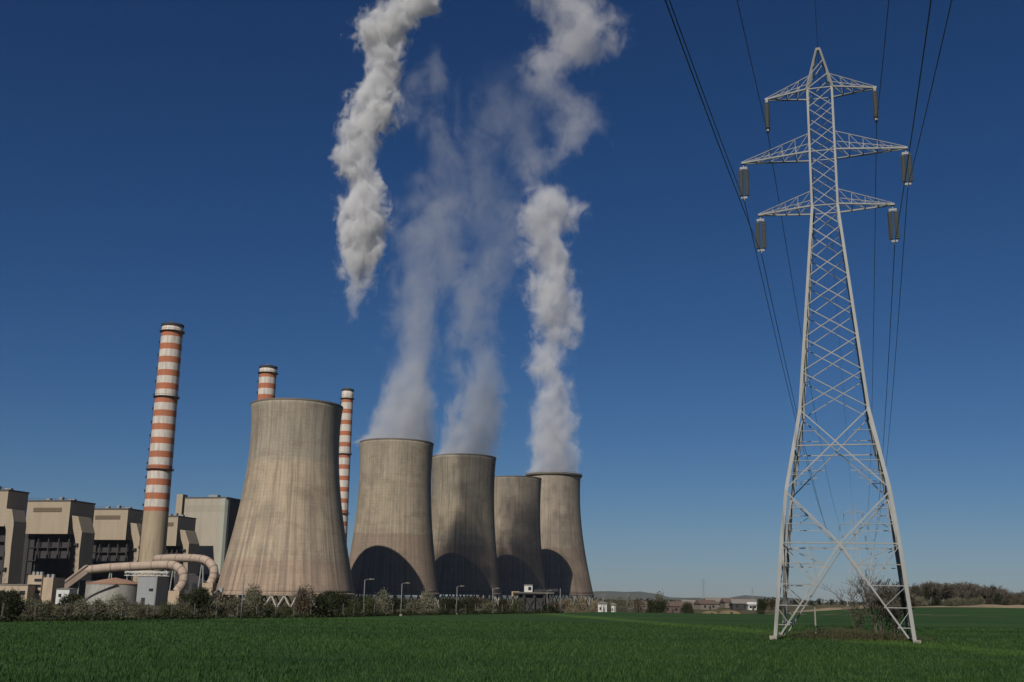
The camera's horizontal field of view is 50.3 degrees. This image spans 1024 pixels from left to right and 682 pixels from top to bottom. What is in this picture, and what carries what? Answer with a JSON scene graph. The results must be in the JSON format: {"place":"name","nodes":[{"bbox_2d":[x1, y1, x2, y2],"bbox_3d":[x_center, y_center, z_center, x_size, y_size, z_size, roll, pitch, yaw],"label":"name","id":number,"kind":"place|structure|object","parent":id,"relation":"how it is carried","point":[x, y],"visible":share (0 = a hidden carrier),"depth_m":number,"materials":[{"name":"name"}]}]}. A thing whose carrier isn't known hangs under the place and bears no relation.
{"place":"outdoors","nodes":[
{"label":"outdoors","id":0,"kind":"place"},
{"bbox_2d":[136,576,168,605],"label":"filter building","id":1,"kind":"structure","parent":0,"point":[146,586],"depth_m":570.45,"materials":[{"name":"metal"}]},
{"bbox_2d":[0,595,967,621],"bbox_3d":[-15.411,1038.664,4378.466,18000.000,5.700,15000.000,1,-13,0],"label":"ground","id":2,"kind":"structure","parent":0,"point":[789,608],"depth_m":534.82,"materials":[{"name":"brown soil"}]},
{"bbox_2d":[0,587,24,616],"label":"shrub","id":3,"kind":"object","parent":2,"relation":"on","point":[13,600],"visible":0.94,"depth_m":93.77,"materials":[{"name":"green plant"}]},
{"bbox_2d":[0,486,29,583],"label":"boiler house","id":4,"kind":"structure","parent":2,"relation":"on","point":[13,506],"depth_m":722.14,"materials":[{"name":"metal"}]},
{"bbox_2d":[0,584,36,603],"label":"shed","id":5,"kind":"structure","parent":2,"relation":"on","point":[28,589],"depth_m":584.44,"materials":[{"name":"grey"}]},
{"bbox_2d":[20,596,47,618],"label":"shrub","id":6,"kind":"object","parent":2,"relation":"on","point":[41,610],"visible":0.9,"depth_m":94.96,"materials":[{"name":"green plant"}]},
{"bbox_2d":[27,572,64,603],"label":"switch house","id":7,"kind":"structure","parent":2,"relation":"on","point":[48,585],"depth_m":595.20,"materials":[{"name":"grey concrete"}]},
{"bbox_2d":[40,597,56,618],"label":"shrub","id":8,"kind":"object","parent":2,"relation":"on","point":[49,606],"visible":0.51,"depth_m":98.84,"materials":[{"name":"green plant"}]},
{"bbox_2d":[21,497,95,597],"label":"boiler house","id":9,"kind":"structure","parent":2,"relation":"on","point":[59,537],"depth_m":793.86,"materials":[{"name":"metal"}]},
{"bbox_2d":[50,603,74,618],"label":"shrub","id":10,"kind":"object","parent":2,"relation":"on","point":[60,610],"visible":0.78,"depth_m":97.42,"materials":[{"name":"green plant"}]},
{"bbox_2d":[55,588,77,603],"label":"shed","id":11,"kind":"structure","parent":2,"relation":"on","point":[60,592],"depth_m":544.97,"materials":[{"name":"white paint"}]},
{"bbox_2d":[57,592,86,608],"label":"bush","id":12,"kind":"object","parent":2,"relation":"on","point":[71,599],"visible":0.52,"depth_m":144.98,"materials":[{"name":"green plant"}]},
{"bbox_2d":[64,565,87,593],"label":"conveyor gallery","id":13,"kind":"object","parent":2,"relation":"on","point":[75,577],"visible":0.57,"depth_m":634.85,"materials":[{"name":"metal"}]},
{"bbox_2d":[71,598,97,619],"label":"shrub","id":14,"kind":"object","parent":2,"relation":"on","point":[80,609],"visible":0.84,"depth_m":100.46,"materials":[{"name":"green plant"}]},
{"bbox_2d":[90,598,114,616],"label":"shrub","id":15,"kind":"object","parent":2,"relation":"on","point":[100,607],"visible":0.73,"depth_m":101.54,"materials":[{"name":"green plant"}]},
{"bbox_2d":[84,578,137,604],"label":"storage tank","id":16,"kind":"object","parent":2,"relation":"on","point":[104,589],"visible":0.76,"depth_m":586.53,"materials":[{"name":"metal"}]},
{"bbox_2d":[87,505,143,582],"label":"boiler house","id":17,"kind":"structure","parent":2,"relation":"on","point":[117,530],"depth_m":864.04,"materials":[{"name":"metal"}]},
{"bbox_2d":[106,592,131,616],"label":"shrub","id":18,"kind":"object","parent":2,"relation":"on","point":[118,603],"visible":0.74,"depth_m":105.58,"materials":[{"name":"green plant"}]},
{"bbox_2d":[82,560,187,604],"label":"flue duct","id":19,"kind":"object","parent":2,"relation":"on","point":[179,569],"visible":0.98,"depth_m":637.40,"materials":[{"name":"metal"}]},
{"bbox_2d":[128,601,155,616],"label":"shrub","id":20,"kind":"object","parent":2,"relation":"on","point":[138,607],"visible":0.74,"depth_m":105.62,"materials":[{"name":"green plant"}]},
{"bbox_2d":[124,571,168,579],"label":"pipe rack","id":21,"kind":"object","parent":2,"relation":"on","point":[139,572],"visible":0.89,"depth_m":625.33,"materials":[{"name":"grey metal"}]},
{"bbox_2d":[136,322,184,581],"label":"striped chimney","id":22,"kind":"object","parent":2,"relation":"on","point":[155,515],"visible":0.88,"depth_m":776.45,"materials":[{"name":"paint"}]},
{"bbox_2d":[158,600,182,616],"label":"shrub","id":23,"kind":"object","parent":2,"relation":"on","point":[167,609],"visible":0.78,"depth_m":109.28,"materials":[{"name":"green plant"}]},
{"bbox_2d":[165,513,198,600],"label":"boiler house","id":24,"kind":"structure","parent":2,"relation":"on","point":[182,538],"depth_m":942.11,"materials":[{"name":"metal"}]},
{"bbox_2d":[173,596,195,615],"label":"shrub","id":25,"kind":"object","parent":2,"relation":"on","point":[186,608],"visible":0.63,"depth_m":114.40,"materials":[{"name":"green plant"}]},
{"bbox_2d":[153,554,218,595],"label":"flue duct","id":26,"kind":"object","parent":2,"relation":"on","point":[209,563],"visible":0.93,"depth_m":687.19,"materials":[{"name":"metal"}]},
{"bbox_2d":[175,593,209,611],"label":"bush","id":27,"kind":"object","parent":2,"relation":"on","point":[183,598],"visible":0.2,"depth_m":154.47,"materials":[{"name":"green plant"}]},
{"bbox_2d":[174,573,224,603],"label":"pump hall","id":28,"kind":"structure","parent":2,"relation":"on","point":[193,581],"depth_m":702.59,"materials":[{"name":"grey concrete"}]},
{"bbox_2d":[187,584,217,614],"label":"shrub","id":29,"kind":"object","parent":2,"relation":"on","point":[199,597],"visible":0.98,"depth_m":112.36,"materials":[{"name":"green plant"}]},
{"bbox_2d":[175,494,241,597],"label":"boiler house","id":30,"kind":"structure","parent":2,"relation":"on","point":[215,515],"depth_m":1002.00,"materials":[{"name":"metal"}]},
{"bbox_2d":[212,598,231,616],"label":"shrub","id":31,"kind":"object","parent":2,"relation":"on","point":[223,608],"visible":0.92,"depth_m":116.28,"materials":[{"name":"green plant"}]},
{"bbox_2d":[212,593,247,603],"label":"bush","id":32,"kind":"object","parent":2,"relation":"on","point":[221,596],"visible":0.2,"depth_m":165.11,"materials":[{"name":"brown plant"}]},
{"bbox_2d":[227,596,250,616],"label":"shrub","id":33,"kind":"object","parent":2,"relation":"on","point":[233,606],"visible":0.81,"depth_m":118.29,"materials":[{"name":"green plant"}]},
{"bbox_2d":[244,581,267,615],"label":"shrub","id":34,"kind":"object","parent":2,"relation":"on","point":[253,597],"visible":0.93,"depth_m":119.94,"materials":[{"name":"green plant"}]},
{"bbox_2d":[243,364,277,597],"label":"striped chimney","id":35,"kind":"object","parent":2,"relation":"on","point":[268,374],"visible":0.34,"depth_m":940.64,"materials":[{"name":"paint"}]},
{"bbox_2d":[262,602,281,614],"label":"shrub","id":36,"kind":"object","parent":2,"relation":"on","point":[271,607],"visible":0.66,"depth_m":124.79,"materials":[{"name":"green plant"}]},
{"bbox_2d":[0,609,563,621],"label":"undergrowth","id":37,"kind":"object","parent":2,"relation":"on","point":[12,618],"visible":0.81,"depth_m":116.88,"materials":[{"name":"green plant"}]},
{"bbox_2d":[211,398,355,607],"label":"cooling tower","id":38,"kind":"structure","parent":2,"relation":"on","point":[288,537],"depth_m":568.50,"materials":[{"name":"concrete"}]},
{"bbox_2d":[276,602,292,615],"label":"shrub","id":39,"kind":"object","parent":2,"relation":"on","point":[287,609],"visible":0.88,"depth_m":127.84,"materials":[{"name":"green plant"}]},
{"bbox_2d":[292,584,318,615],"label":"shrub","id":40,"kind":"object","parent":2,"relation":"on","point":[303,601],"visible":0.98,"depth_m":127.36,"materials":[{"name":"brown plant"}]},
{"bbox_2d":[308,592,329,614],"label":"shrub","id":41,"kind":"object","parent":2,"relation":"on","point":[322,603],"visible":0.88,"depth_m":128.62,"materials":[{"name":"green plant"}]},
{"bbox_2d":[0,603,643,620],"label":"wire fence","id":42,"kind":"object","parent":2,"relation":"on","point":[236,614],"visible":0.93,"depth_m":126.56,"materials":[{"name":"metal"}]},
{"bbox_2d":[325,591,351,614],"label":"shrub","id":43,"kind":"object","parent":2,"relation":"on","point":[339,599],"visible":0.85,"depth_m":134.73,"materials":[{"name":"green plant"}]},
{"bbox_2d":[339,388,353,541],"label":"striped chimney","id":44,"kind":"object","parent":2,"relation":"on","point":[346,403],"visible":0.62,"depth_m":1029.03,"materials":[{"name":"paint"}]},
{"bbox_2d":[345,593,363,613],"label":"shrub","id":45,"kind":"object","parent":2,"relation":"on","point":[353,602],"visible":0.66,"depth_m":138.72,"materials":[{"name":"green plant"}]},
{"bbox_2d":[362,595,381,613],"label":"shrub","id":46,"kind":"object","parent":2,"relation":"on","point":[370,603],"visible":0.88,"depth_m":144.33,"materials":[{"name":"green plant"}]},
{"bbox_2d":[375,587,394,611],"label":"shrub","id":47,"kind":"object","parent":2,"relation":"on","point":[384,600],"visible":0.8,"depth_m":148.34,"materials":[{"name":"green plant"}]},
{"bbox_2d":[349,438,439,607],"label":"cooling tower","id":48,"kind":"structure","parent":2,"relation":"on","point":[392,548],"depth_m":699.91,"materials":[{"name":"concrete"}]},
{"bbox_2d":[388,597,407,610],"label":"bush","id":49,"kind":"object","parent":2,"relation":"on","point":[396,602],"visible":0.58,"depth_m":193.78,"materials":[{"name":"green plant"}]},
{"bbox_2d":[404,600,422,612],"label":"shrub","id":50,"kind":"object","parent":2,"relation":"on","point":[413,606],"visible":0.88,"depth_m":159.01,"materials":[{"name":"green plant"}]},
{"bbox_2d":[419,590,438,611],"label":"shrub","id":51,"kind":"object","parent":2,"relation":"on","point":[428,602],"visible":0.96,"depth_m":160.91,"materials":[{"name":"green plant"}]},
{"bbox_2d":[436,597,457,611],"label":"shrub","id":52,"kind":"object","parent":2,"relation":"on","point":[449,603],"visible":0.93,"depth_m":166.78,"materials":[{"name":"green plant"}]},
{"bbox_2d":[418,453,501,606],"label":"cooling tower","id":53,"kind":"structure","parent":2,"relation":"on","point":[463,522],"depth_m":827.28,"materials":[{"name":"concrete"}]},
{"bbox_2d":[458,597,475,611],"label":"shrub","id":54,"kind":"object","parent":2,"relation":"on","point":[469,603],"visible":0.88,"depth_m":173.42,"materials":[{"name":"green plant"}]},
{"bbox_2d":[463,596,497,610],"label":"bush","id":55,"kind":"object","parent":2,"relation":"on","point":[479,602],"visible":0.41,"depth_m":233.16,"materials":[{"name":"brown plant"}]},
{"bbox_2d":[481,601,494,611],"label":"shrub","id":56,"kind":"object","parent":2,"relation":"on","point":[490,604],"visible":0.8,"depth_m":178.12,"materials":[{"name":"green plant"}]},
{"bbox_2d":[495,598,511,610],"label":"shrub","id":57,"kind":"object","parent":2,"relation":"on","point":[504,602],"visible":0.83,"depth_m":184.40,"materials":[{"name":"green plant"}]},
{"bbox_2d":[480,476,547,605],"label":"cooling tower","id":58,"kind":"structure","parent":2,"relation":"on","point":[517,527],"depth_m":956.86,"materials":[{"name":"concrete"}]},
{"bbox_2d":[509,597,525,611],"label":"shrub","id":59,"kind":"object","parent":2,"relation":"on","point":[515,606],"visible":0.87,"depth_m":188.41,"materials":[{"name":"green plant"}]},
{"bbox_2d":[512,584,557,610],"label":"loading station","id":60,"kind":"object","parent":2,"relation":"on","point":[537,601],"visible":0.64,"depth_m":321.83,"materials":[{"name":"metal"}]},
{"bbox_2d":[539,604,555,611],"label":"shrub","id":61,"kind":"object","parent":2,"relation":"on","point":[551,607],"visible":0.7,"depth_m":199.45,"materials":[{"name":"green plant"}]},
{"bbox_2d":[512,471,594,605],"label":"cooling tower","id":62,"kind":"structure","parent":2,"relation":"on","point":[565,567],"depth_m":1071.79,"materials":[{"name":"concrete"}]},
{"bbox_2d":[571,595,587,611],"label":"bush","id":63,"kind":"object","parent":2,"relation":"on","point":[581,606],"visible":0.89,"depth_m":335.10,"materials":[{"name":"brown plant"}]},
{"bbox_2d":[615,595,633,611],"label":"bush","id":64,"kind":"object","parent":2,"relation":"on","point":[625,604],"visible":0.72,"depth_m":388.80,"materials":[{"name":"green plant"}]},
{"bbox_2d":[632,597,644,612],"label":"bush","id":65,"kind":"object","parent":2,"relation":"on","point":[637,605],"visible":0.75,"depth_m":408.40,"materials":[{"name":"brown plant"}]},
{"bbox_2d":[643,599,656,612],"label":"bush","id":66,"kind":"object","parent":2,"relation":"on","point":[652,608],"visible":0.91,"depth_m":329.47,"materials":[{"name":"green plant"}]},
{"bbox_2d":[654,599,669,612],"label":"bush","id":67,"kind":"object","parent":2,"relation":"on","point":[661,607],"visible":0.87,"depth_m":334.62,"materials":[{"name":"green plant"}]},
{"bbox_2d":[665,602,680,612],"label":"house","id":68,"kind":"structure","parent":2,"relation":"on","point":[674,607],"depth_m":540.67,"materials":[{"name":"ceramic"}]},
{"bbox_2d":[680,602,693,612],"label":"bush","id":69,"kind":"object","parent":2,"relation":"on","point":[687,608],"visible":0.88,"depth_m":455.66,"materials":[{"name":"green plant"}]},
{"bbox_2d":[729,599,756,609],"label":"house","id":70,"kind":"structure","parent":2,"relation":"on","point":[738,604],"depth_m":541.62,"materials":[{"name":"grey"}]},
{"bbox_2d":[756,597,768,613],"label":"bush","id":71,"kind":"object","parent":2,"relation":"on","point":[761,605],"visible":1,"depth_m":407.48,"materials":[{"name":"green plant"}]},
{"bbox_2d":[767,597,782,611],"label":"bush","id":72,"kind":"object","parent":2,"relation":"on","point":[772,604],"visible":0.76,"depth_m":456.78,"materials":[{"name":"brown plant"}]},
{"bbox_2d":[771,599,866,604],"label":"woods","id":73,"kind":"object","parent":2,"relation":"on","point":[822,601],"visible":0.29,"depth_m":1262.16,"materials":[{"name":"brown plant"}]},
{"bbox_2d":[839,505,868,606],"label":"lattice pylon","id":74,"kind":"object","parent":2,"relation":"on","point":[853,545],"visible":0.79,"depth_m":492.45,"materials":[{"name":"metal"}]},
{"bbox_2d":[914,596,929,605],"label":"bush","id":75,"kind":"object","parent":2,"relation":"on","point":[919,601],"visible":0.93,"depth_m":470.91,"materials":[{"name":"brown plant"}]},
{"bbox_2d":[921,584,930,605],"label":"evergreen tree","id":76,"kind":"object","parent":2,"relation":"on","point":[926,591],"visible":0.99,"depth_m":473.56,"materials":[{"name":"green plant"}]},
{"bbox_2d":[916,582,941,604],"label":"bare tree","id":77,"kind":"object","parent":2,"relation":"on","point":[923,586],"visible":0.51,"depth_m":481.17,"materials":[{"name":"brown plant"}]},
{"bbox_2d":[922,579,945,598],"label":"bare tree","id":78,"kind":"object","parent":2,"relation":"on","point":[936,586],"visible":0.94,"depth_m":479.62,"materials":[{"name":"brown plant"}]},
{"bbox_2d":[937,598,953,605],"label":"bush","id":79,"kind":"object","parent":2,"relation":"on","point":[946,602],"visible":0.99,"depth_m":470.29,"materials":[{"name":"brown plant"}]},
{"bbox_2d":[939,583,955,604],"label":"bare tree","id":80,"kind":"object","parent":2,"relation":"on","point":[946,591],"visible":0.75,"depth_m":480.62,"materials":[{"name":"brown plant"}]},
{"bbox_2d":[947,582,971,605],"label":"bare tree","id":81,"kind":"object","parent":2,"relation":"on","point":[956,587],"visible":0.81,"depth_m":483.89,"materials":[{"name":"brown plant"}]},
{"bbox_2d":[949,585,976,600],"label":"bare tree","id":82,"kind":"object","parent":2,"relation":"on","point":[968,594],"visible":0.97,"depth_m":479.78,"materials":[{"name":"brown plant"}]},
{"bbox_2d":[958,597,978,605],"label":"bush","id":83,"kind":"object","parent":2,"relation":"on","point":[970,601],"visible":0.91,"depth_m":470.61,"materials":[{"name":"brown plant"}]},
{"bbox_2d":[975,585,990,598],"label":"bare tree","id":84,"kind":"object","parent":2,"relation":"on","point":[981,593],"visible":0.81,"depth_m":491.44,"materials":[{"name":"brown plant"}]},
{"bbox_2d":[991,593,1006,604],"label":"bush","id":85,"kind":"object","parent":2,"relation":"on","point":[998,598],"visible":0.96,"depth_m":472.85,"materials":[{"name":"green plant"}]},
{"bbox_2d":[986,586,1012,602],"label":"bare tree","id":86,"kind":"object","parent":2,"relation":"on","point":[989,594],"visible":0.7,"depth_m":481.05,"materials":[{"name":"brown plant"}]},
{"bbox_2d":[1004,596,1019,604],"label":"bush","id":87,"kind":"object","parent":2,"relation":"on","point":[1011,601],"visible":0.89,"depth_m":471.32,"materials":[{"name":"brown plant"}]},
{"bbox_2d":[0,607,1023,681],"bbox_3d":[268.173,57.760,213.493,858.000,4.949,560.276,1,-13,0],"label":"field","id":88,"kind":"structure","parent":0,"point":[983,617],"depth_m":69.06,"materials":[{"name":"green plant"}]},
{"bbox_2d":[738,47,920,643],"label":"lattice pylon","id":89,"kind":"object","parent":88,"relation":"on","point":[783,567],"visible":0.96,"depth_m":83.25,"materials":[{"name":"metal"}]},
{"bbox_2d":[665,0,842,546],"bbox_3d":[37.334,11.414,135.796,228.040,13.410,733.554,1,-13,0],"label":"power line","id":90,"kind":"object","parent":89,"relation":"hanging from","point":[735,189],"visible":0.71,"depth_m":59.30,"materials":[{"name":"grey metal"}]},
{"bbox_2d":[669,0,839,534],"bbox_3d":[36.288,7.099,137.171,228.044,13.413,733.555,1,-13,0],"label":"power line","id":91,"kind":"object","parent":89,"relation":"hanging from","point":[739,189],"visible":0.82,"depth_m":75.86,"materials":[{"name":"grey metal"}]},
{"bbox_2d":[737,0,843,524],"bbox_3d":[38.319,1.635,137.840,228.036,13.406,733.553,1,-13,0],"label":"power line","id":92,"kind":"object","parent":89,"relation":"hanging from","point":[778,198],"visible":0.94,"depth_m":94.59,"materials":[{"name":"grey metal"}]},
{"bbox_2d":[815,6,852,503],"bbox_3d":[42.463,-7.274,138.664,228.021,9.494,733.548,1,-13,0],"label":"power line","id":93,"kind":"object","parent":89,"relation":"hanging from","point":[828,195],"visible":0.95,"depth_m":110.35,"materials":[{"name":"grey metal"}]},
{"bbox_2d":[863,0,888,521],"bbox_3d":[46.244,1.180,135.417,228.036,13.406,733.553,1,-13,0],"label":"power line","id":94,"kind":"object","parent":89,"relation":"hanging from","point":[875,192],"visible":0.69,"depth_m":94.11,"materials":[{"name":"grey metal"}]},
{"bbox_2d":[866,0,931,554],"bbox_3d":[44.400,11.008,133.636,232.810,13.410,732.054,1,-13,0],"label":"power line","id":95,"kind":"object","parent":89,"relation":"hanging from","point":[903,192],"visible":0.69,"depth_m":60.60,"materials":[{"name":"grey metal"}]},
{"bbox_2d":[868,0,951,540],"bbox_3d":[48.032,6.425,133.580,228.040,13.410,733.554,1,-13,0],"label":"power line","id":96,"kind":"object","parent":89,"relation":"hanging from","point":[907,197],"visible":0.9,"depth_m":80.25,"materials":[{"name":"grey metal"}]},
{"bbox_2d":[823,575,884,630],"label":"sapling","id":97,"kind":"object","parent":88,"relation":"on","point":[857,611],"visible":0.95,"depth_m":81.38,"materials":[{"name":"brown plant"}]},
{"bbox_2d":[754,625,987,641],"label":"weeds","id":98,"kind":"object","parent":88,"relation":"on","point":[844,633],"visible":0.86,"depth_m":76.91,"materials":[{"name":"plant"}]},
{"bbox_2d":[846,560,913,632],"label":"bare tree","id":99,"kind":"object","parent":88,"relation":"on","point":[865,589],"visible":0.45,"depth_m":81.42,"materials":[{"name":"brown plant"}]},
{"bbox_2d":[870,580,917,635],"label":"thicket","id":100,"kind":"object","parent":88,"relation":"on","point":[897,611],"visible":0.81,"depth_m":79.42,"materials":[{"name":"brown plant"}]},
{"bbox_2d":[0,0,1023,601],"label":"sky","id":101,"kind":"structure","parent":0,"point":[518,232],"materials":[{"name":"blue"}]},
{"bbox_2d":[356,591,899,603],"bbox_3d":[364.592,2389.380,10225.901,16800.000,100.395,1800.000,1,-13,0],"label":"hills","id":102,"kind":"structure","parent":0,"point":[615,595],"depth_m":9913.30,"materials":[{"name":"green plant"}]},
{"bbox_2d":[693,600,717,609],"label":"house","id":103,"kind":"structure","parent":0,"point":[705,604],"depth_m":590.23,"materials":[{"name":"ceramic"}]},
{"bbox_2d":[720,598,741,607],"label":"house","id":104,"kind":"structure","parent":0,"point":[724,603],"depth_m":601.00,"materials":[{"name":"ceramic"}]},
{"bbox_2d":[787,604,1023,612],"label":"earth bank","id":105,"kind":"structure","parent":0,"point":[980,605],"depth_m":454.53,"materials":[{"name":"brown soil"}]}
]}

